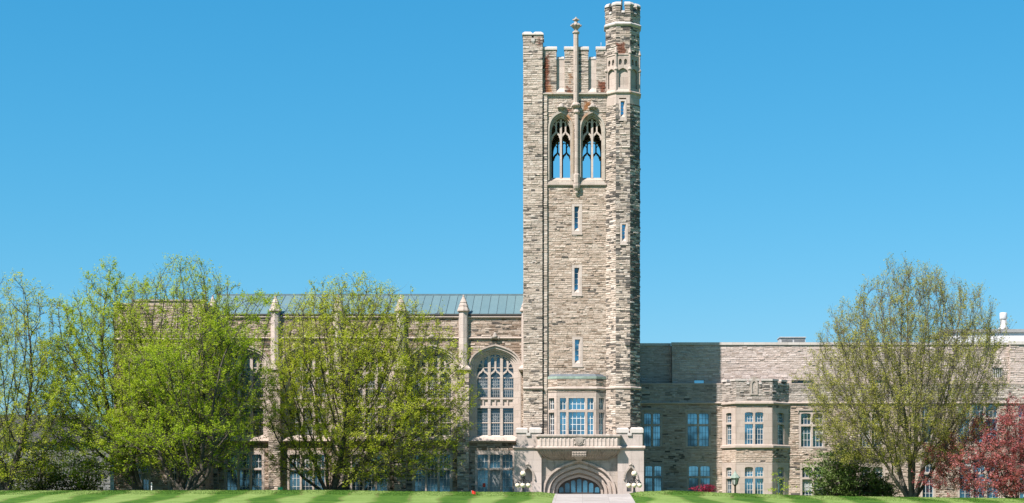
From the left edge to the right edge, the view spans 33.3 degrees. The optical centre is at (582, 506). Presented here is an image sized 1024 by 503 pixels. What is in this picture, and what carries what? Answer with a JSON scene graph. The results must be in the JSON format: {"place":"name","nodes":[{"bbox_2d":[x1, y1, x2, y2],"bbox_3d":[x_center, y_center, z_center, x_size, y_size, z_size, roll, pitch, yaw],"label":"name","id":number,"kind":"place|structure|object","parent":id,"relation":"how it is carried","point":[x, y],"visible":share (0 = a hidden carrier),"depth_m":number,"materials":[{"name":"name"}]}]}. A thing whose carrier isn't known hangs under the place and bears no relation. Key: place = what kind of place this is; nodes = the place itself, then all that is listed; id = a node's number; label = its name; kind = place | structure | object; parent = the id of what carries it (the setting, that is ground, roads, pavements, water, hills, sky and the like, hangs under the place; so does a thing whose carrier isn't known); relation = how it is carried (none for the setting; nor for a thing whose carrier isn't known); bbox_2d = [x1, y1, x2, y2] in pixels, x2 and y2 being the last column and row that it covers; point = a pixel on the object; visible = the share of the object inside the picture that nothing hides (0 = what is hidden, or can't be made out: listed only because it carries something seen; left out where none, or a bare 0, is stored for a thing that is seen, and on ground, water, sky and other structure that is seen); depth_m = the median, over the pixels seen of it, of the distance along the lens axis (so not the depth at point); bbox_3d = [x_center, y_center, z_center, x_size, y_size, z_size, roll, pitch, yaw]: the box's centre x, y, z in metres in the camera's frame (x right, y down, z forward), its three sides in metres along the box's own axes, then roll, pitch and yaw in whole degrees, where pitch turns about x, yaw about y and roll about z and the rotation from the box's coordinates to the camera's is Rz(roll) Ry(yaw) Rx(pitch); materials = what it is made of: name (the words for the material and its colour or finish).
{"place":"outdoors","nodes":[
{"label":"outdoors","id":0,"kind":"place"},
{"bbox_2d":[0,490,1023,502],"bbox_3d":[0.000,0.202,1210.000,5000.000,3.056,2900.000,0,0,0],"label":"lawn","id":1,"kind":"structure","parent":0,"point":[254,497],"depth_m":123.71,"materials":[{"name":"green plant"}]},
{"bbox_2d":[0,440,25,490],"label":"green shrub","id":2,"kind":"object","parent":1,"relation":"on","point":[8,462],"visible":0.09,"depth_m":156.48,"materials":[{"name":"green plant"}]},
{"bbox_2d":[1,449,78,490],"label":"green shrub","id":3,"kind":"object","parent":1,"relation":"on","point":[48,484],"visible":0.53,"depth_m":154.30,"materials":[{"name":"green plant"}]},
{"bbox_2d":[0,269,90,490],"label":"linden tree","id":4,"kind":"object","parent":1,"relation":"on","point":[7,477],"visible":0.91,"depth_m":146.44,"materials":[{"name":"green plant"}]},
{"bbox_2d":[0,415,113,490],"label":"distant hall","id":5,"kind":"structure","parent":1,"relation":"on","point":[111,485],"depth_m":205.00,"materials":[{"name":"beige stone"}]},
{"bbox_2d":[50,458,113,490],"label":"green shrub","id":6,"kind":"object","parent":1,"relation":"on","point":[83,485],"visible":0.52,"depth_m":155.47,"materials":[{"name":"green plant"}]},
{"bbox_2d":[16,256,179,489],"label":"linden tree","id":7,"kind":"object","parent":1,"relation":"on","point":[131,478],"visible":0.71,"depth_m":147.51,"materials":[{"name":"green plant"}]},
{"bbox_2d":[113,299,213,490],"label":"end pavilion","id":8,"kind":"structure","parent":1,"relation":"on","point":[147,479],"depth_m":156.99,"materials":[{"name":"stone"}]},
{"bbox_2d":[132,459,150,489],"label":"window","id":9,"kind":"structure","parent":8,"relation":"in","point":[145,478],"depth_m":157.25,"materials":[{"name":"glass"}]},
{"bbox_2d":[168,459,188,489],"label":"window","id":10,"kind":"structure","parent":8,"relation":"in","point":[174,469],"depth_m":157.17,"materials":[{"name":"glass"}]},
{"bbox_2d":[74,288,283,489],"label":"maple tree","id":11,"kind":"object","parent":1,"relation":"on","point":[187,432],"visible":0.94,"depth_m":141.96,"materials":[{"name":"green plant"}]},
{"bbox_2d":[101,252,262,489],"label":"linden tree","id":12,"kind":"object","parent":1,"relation":"on","point":[181,480],"visible":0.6,"depth_m":145.69,"materials":[{"name":"green plant"}]},
{"bbox_2d":[243,270,480,489],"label":"linden tree","id":13,"kind":"object","parent":1,"relation":"on","point":[349,414],"visible":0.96,"depth_m":150.89,"materials":[{"name":"green plant"}]},
{"bbox_2d":[210,294,522,491],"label":"library wing","id":14,"kind":"structure","parent":1,"relation":"on","point":[492,324],"depth_m":161.17,"materials":[{"name":"beige stone"}]},
{"bbox_2d":[224,451,263,489],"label":"window","id":15,"kind":"structure","parent":14,"relation":"in","point":[242,480],"depth_m":161.25,"materials":[{"name":"glass"}]},
{"bbox_2d":[219,336,270,436],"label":"arched window","id":16,"kind":"structure","parent":14,"relation":"in","point":[250,364],"depth_m":161.61,"materials":[{"name":"stone"}]},
{"bbox_2d":[280,335,330,436],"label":"arched window","id":17,"kind":"structure","parent":14,"relation":"in","point":[282,364],"depth_m":161.53,"materials":[{"name":"stone"}]},
{"bbox_2d":[287,451,325,489],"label":"window","id":18,"kind":"structure","parent":14,"relation":"in","point":[296,482],"depth_m":161.25,"materials":[{"name":"glass"}]},
{"bbox_2d":[344,335,394,436],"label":"arched window","id":19,"kind":"structure","parent":14,"relation":"in","point":[392,375],"depth_m":161.61,"materials":[{"name":"stone"}]},
{"bbox_2d":[349,451,389,490],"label":"window","id":20,"kind":"structure","parent":14,"relation":"in","point":[386,485],"depth_m":161.25,"materials":[{"name":"glass"}]},
{"bbox_2d":[405,334,458,436],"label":"arched window","id":21,"kind":"structure","parent":14,"relation":"in","point":[439,356],"depth_m":161.53,"materials":[{"name":"stone"}]},
{"bbox_2d":[412,451,451,491],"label":"window","id":22,"kind":"structure","parent":14,"relation":"in","point":[425,483],"depth_m":161.25,"materials":[{"name":"glass"}]},
{"bbox_2d":[475,451,513,491],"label":"window","id":23,"kind":"structure","parent":14,"relation":"in","point":[495,469],"depth_m":161.25,"materials":[{"name":"glass"}]},
{"bbox_2d":[468,332,521,441],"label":"arched window","id":24,"kind":"structure","parent":14,"relation":"in","point":[497,412],"depth_m":161.53,"materials":[{"name":"stone"}]},
{"bbox_2d":[515,471,530,491],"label":"globe lamp","id":25,"kind":"object","parent":1,"relation":"on","point":[523,485],"visible":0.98,"depth_m":153.36,"materials":[{"name":"white glass"}]},
{"bbox_2d":[522,0,641,433],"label":"bell tower","id":26,"kind":"structure","parent":1,"relation":"on","point":[581,304],"depth_m":159.71,"materials":[{"name":"stone"}]},
{"bbox_2d":[548,103,573,183],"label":"belfry window","id":27,"kind":"structure","parent":26,"relation":"in","point":[560,115],"depth_m":160.11,"materials":[{"name":"stone"}]},
{"bbox_2d":[552,137,569,177],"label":"window tracery","id":28,"kind":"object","parent":26,"relation":"in","point":[556,142],"depth_m":169.98,"materials":[{"name":"stone"}]},
{"bbox_2d":[571,204,581,234],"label":"lancet window","id":29,"kind":"structure","parent":26,"relation":"in","point":[576,208],"depth_m":159.96,"materials":[{"name":"stone"}]},
{"bbox_2d":[571,265,581,295],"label":"lancet window","id":30,"kind":"structure","parent":26,"relation":"in","point":[576,269],"depth_m":159.96,"materials":[{"name":"stone"}]},
{"bbox_2d":[572,337,582,366],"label":"lancet window","id":31,"kind":"structure","parent":26,"relation":"in","point":[577,342],"depth_m":159.96,"materials":[{"name":"stone"}]},
{"bbox_2d":[513,427,644,493],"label":"entrance porch","id":32,"kind":"object","parent":26,"relation":"attached to","point":[580,463],"visible":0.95,"depth_m":157.50,"materials":[{"name":"stone"}]},
{"bbox_2d":[579,103,604,183],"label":"belfry window","id":33,"kind":"structure","parent":26,"relation":"in","point":[592,115],"depth_m":160.11,"materials":[{"name":"stone"}]},
{"bbox_2d":[583,137,600,177],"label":"window tracery","id":34,"kind":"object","parent":26,"relation":"in","point":[585,144],"depth_m":169.98,"materials":[{"name":"stone"}]},
{"bbox_2d":[626,471,641,492],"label":"globe lamp","id":35,"kind":"object","parent":1,"relation":"on","point":[634,484],"visible":0.97,"depth_m":153.34,"materials":[{"name":"white glass"}]},
{"bbox_2d":[688,484,717,491],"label":"red shrub","id":36,"kind":"object","parent":1,"relation":"on","point":[704,489],"visible":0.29,"depth_m":156.74,"materials":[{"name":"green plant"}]},
{"bbox_2d":[730,471,739,492],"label":"lantern post","id":37,"kind":"object","parent":1,"relation":"on","point":[734,477],"visible":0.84,"depth_m":161.80,"materials":[{"name":"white metal"}]},
{"bbox_2d":[764,470,796,494],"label":"sapling","id":38,"kind":"object","parent":1,"relation":"on","point":[780,484],"visible":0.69,"depth_m":160.92,"materials":[{"name":"green plant"}]},
{"bbox_2d":[640,341,1023,497],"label":"classroom wing","id":39,"kind":"structure","parent":1,"relation":"on","point":[717,414],"depth_m":168.49,"materials":[{"name":"beige stone"}]},
{"bbox_2d":[642,411,661,446],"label":"window","id":40,"kind":"structure","parent":39,"relation":"in","point":[651,420],"depth_m":168.78,"materials":[{"name":"glass"}]},
{"bbox_2d":[644,463,663,490],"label":"window","id":41,"kind":"structure","parent":39,"relation":"in","point":[653,472],"depth_m":168.70,"materials":[{"name":"glass"}]},
{"bbox_2d":[685,411,710,446],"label":"window","id":42,"kind":"structure","parent":39,"relation":"in","point":[697,423],"depth_m":168.78,"materials":[{"name":"glass"}]},
{"bbox_2d":[687,463,711,491],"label":"window","id":43,"kind":"structure","parent":39,"relation":"in","point":[697,473],"depth_m":168.78,"materials":[{"name":"glass"}]},
{"bbox_2d":[720,376,790,494],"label":"bay window","id":44,"kind":"structure","parent":39,"relation":"in","point":[755,414],"depth_m":166.98,"materials":[{"name":"stone"}]},
{"bbox_2d":[777,337,805,341],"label":"roof vent","id":45,"kind":"object","parent":39,"relation":"on","point":[790,339],"visible":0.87,"depth_m":171.00,"materials":[{"name":"metal"}]},
{"bbox_2d":[799,411,824,447],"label":"window","id":46,"kind":"structure","parent":39,"relation":"in","point":[806,440],"depth_m":168.78,"materials":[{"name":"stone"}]},
{"bbox_2d":[800,464,825,495],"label":"window","id":47,"kind":"structure","parent":39,"relation":"in","point":[804,483],"depth_m":168.78,"materials":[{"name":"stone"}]},
{"bbox_2d":[858,411,883,447],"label":"window","id":48,"kind":"structure","parent":39,"relation":"in","point":[871,415],"depth_m":168.76,"materials":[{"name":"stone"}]},
{"bbox_2d":[859,464,884,496],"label":"window","id":49,"kind":"structure","parent":39,"relation":"in","point":[879,468],"depth_m":168.50,"materials":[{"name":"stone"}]},
{"bbox_2d":[920,404,933,443],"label":"window","id":50,"kind":"structure","parent":39,"relation":"in","point":[931,404],"depth_m":168.50,"materials":[{"name":"glass"}]},
{"bbox_2d":[920,458,935,496],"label":"window","id":51,"kind":"structure","parent":39,"relation":"in","point":[924,493],"depth_m":168.78,"materials":[{"name":"glass"}]},
{"bbox_2d":[930,329,1023,341],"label":"roof penthouse","id":52,"kind":"object","parent":39,"relation":"on","point":[1016,335],"visible":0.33,"depth_m":174.00,"materials":[{"name":"white metal"}]},
{"bbox_2d":[998,312,1006,328],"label":"exhaust stack","id":53,"kind":"object","parent":52,"relation":"on","point":[1003,318],"visible":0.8,"depth_m":175.69,"materials":[{"name":"metal"}]},
{"bbox_2d":[956,404,999,443],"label":"window","id":54,"kind":"structure","parent":39,"relation":"in","point":[995,417],"depth_m":168.78,"materials":[{"name":"glass"}]},
{"bbox_2d":[957,456,1000,497],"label":"window","id":55,"kind":"structure","parent":39,"relation":"in","point":[961,494],"depth_m":168.78,"materials":[{"name":"glass"}]},
{"bbox_2d":[1016,404,1023,441],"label":"window","id":56,"kind":"structure","parent":39,"relation":"in","point":[1019,404],"depth_m":168.50,"materials":[{"name":"stone"}]},
{"bbox_2d":[796,436,899,495],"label":"juniper shrub","id":57,"kind":"object","parent":1,"relation":"on","point":[836,483],"visible":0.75,"depth_m":149.98,"materials":[{"name":"green plant"}]},
{"bbox_2d":[855,470,901,496],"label":"juniper shrub","id":58,"kind":"object","parent":1,"relation":"on","point":[891,487],"visible":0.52,"depth_m":151.16,"materials":[{"name":"green plant"}]},
{"bbox_2d":[789,251,1016,496],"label":"elm tree","id":59,"kind":"object","parent":1,"relation":"on","point":[940,430],"visible":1,"depth_m":146.11,"materials":[{"name":"green plant"}]},
{"bbox_2d":[911,389,1023,497],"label":"purple maple","id":60,"kind":"object","parent":1,"relation":"on","point":[1013,468],"visible":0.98,"depth_m":143.72,"materials":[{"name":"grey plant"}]},
{"bbox_2d":[0,0,1023,425],"label":"sky","id":61,"kind":"structure","parent":0,"point":[788,147],"materials":[{"name":"blue"}]},
{"bbox_2d":[552,494,634,502],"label":"path","id":62,"kind":"structure","parent":0,"point":[592,498],"depth_m":126.65,"materials":[{"name":"concrete"}]}
]}

